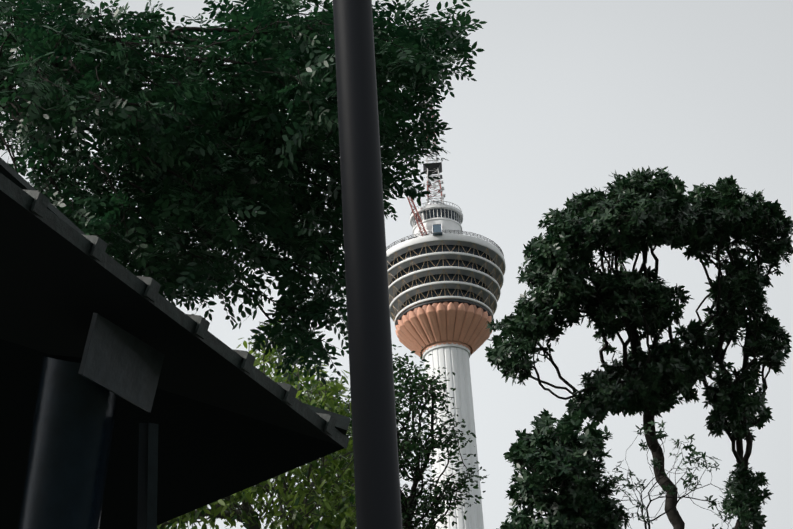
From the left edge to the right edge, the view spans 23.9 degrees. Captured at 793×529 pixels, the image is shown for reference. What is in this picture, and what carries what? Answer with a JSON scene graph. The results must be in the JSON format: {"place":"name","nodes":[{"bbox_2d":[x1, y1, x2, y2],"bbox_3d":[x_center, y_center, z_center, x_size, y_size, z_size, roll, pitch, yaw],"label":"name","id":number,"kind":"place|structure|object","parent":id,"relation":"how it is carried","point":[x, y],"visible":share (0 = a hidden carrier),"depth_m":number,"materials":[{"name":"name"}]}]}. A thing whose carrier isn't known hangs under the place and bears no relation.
{"place":"outdoors","nodes":[
{"label":"outdoors","id":0,"kind":"place"},
{"bbox_2d":[0,0,486,384],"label":"tree","id":1,"kind":"object","parent":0,"point":[170,276],"depth_m":15.66,"materials":[{"name":"green plant"}]},
{"bbox_2d":[157,319,356,528],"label":"tree","id":2,"kind":"object","parent":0,"point":[342,512],"depth_m":25.26,"materials":[{"name":"green plant"}]},
{"bbox_2d":[300,344,486,528],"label":"tree","id":3,"kind":"object","parent":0,"point":[400,387],"depth_m":69.54,"materials":[{"name":"green plant"}]},
{"bbox_2d":[432,224,442,235],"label":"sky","id":4,"kind":"structure","parent":0,"point":[436,229],"depth_m":571.59,"materials":[{"name":"glass"}]},
{"bbox_2d":[496,408,629,528],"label":"tree","id":5,"kind":"object","parent":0,"point":[553,460],"depth_m":50.56,"materials":[{"name":"green plant"}]},
{"bbox_2d":[485,165,711,528],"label":"tree","id":6,"kind":"object","parent":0,"point":[670,203],"depth_m":58.10,"materials":[{"name":"green plant"}]},
{"bbox_2d":[597,420,751,528],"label":"bare tree","id":7,"kind":"object","parent":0,"point":[668,487],"depth_m":51.76,"materials":[{"name":"green plant"}]},
{"bbox_2d":[672,175,792,528],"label":"tree","id":8,"kind":"object","parent":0,"point":[722,401],"depth_m":61.62,"materials":[{"name":"green plant"}]},
{"label":"ground","id":9,"kind":"structure","parent":0,"visible":0},
{"bbox_2d":[18,355,117,528],"bbox_3d":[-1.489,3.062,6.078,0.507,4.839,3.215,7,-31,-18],"label":"shelter post","id":10,"kind":"object","parent":9,"relation":"on","point":[69,449],"visible":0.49,"depth_m":5.94,"materials":[{"name":"metal"}]},
{"bbox_2d":[0,157,350,528],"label":"shelter roof","id":11,"kind":"structure","parent":10,"relation":"on","point":[228,420],"depth_m":6.47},
{"bbox_2d":[78,312,164,528],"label":"shelter gusset plates","id":12,"kind":"object","parent":11,"relation":"attached to","point":[121,362],"visible":1,"depth_m":5.91,"materials":[{"name":"black metal"}]},
{"bbox_2d":[333,0,402,528],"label":"lamp pole","id":13,"kind":"object","parent":9,"relation":"on","point":[376,468],"depth_m":1.66,"materials":[{"name":"black metal"}]},
{"bbox_2d":[425,347,483,528],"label":"tower shaft","id":14,"kind":"object","parent":9,"relation":"on","point":[455,360],"visible":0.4,"depth_m":557.55,"materials":[{"name":"white concrete"}]},
{"bbox_2d":[421,340,470,358],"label":"tower collar","id":15,"kind":"object","parent":14,"relation":"on","point":[451,343],"visible":0.52,"depth_m":569.71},
{"bbox_2d":[395,302,491,358],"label":"lotus cone","id":16,"kind":"object","parent":15,"relation":"on","point":[419,328],"visible":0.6,"depth_m":569.19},
{"bbox_2d":[386,235,505,327],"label":"tower rings","id":17,"kind":"object","parent":16,"relation":"on","point":[442,269],"visible":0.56,"depth_m":573.55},
{"bbox_2d":[386,201,503,255],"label":"tower top","id":18,"kind":"object","parent":17,"relation":"on","point":[449,218],"visible":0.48,"depth_m":591.25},
{"bbox_2d":[407,197,426,235],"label":"tower crane","id":19,"kind":"object","parent":18,"relation":"on","point":[418,216],"visible":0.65,"depth_m":589.10,"materials":[{"name":"red metal"}]},
{"bbox_2d":[423,83,444,205],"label":"antenna mast","id":20,"kind":"object","parent":18,"relation":"on","point":[434,168],"visible":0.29,"depth_m":606.16,"materials":[{"name":"white metal"}]}
]}

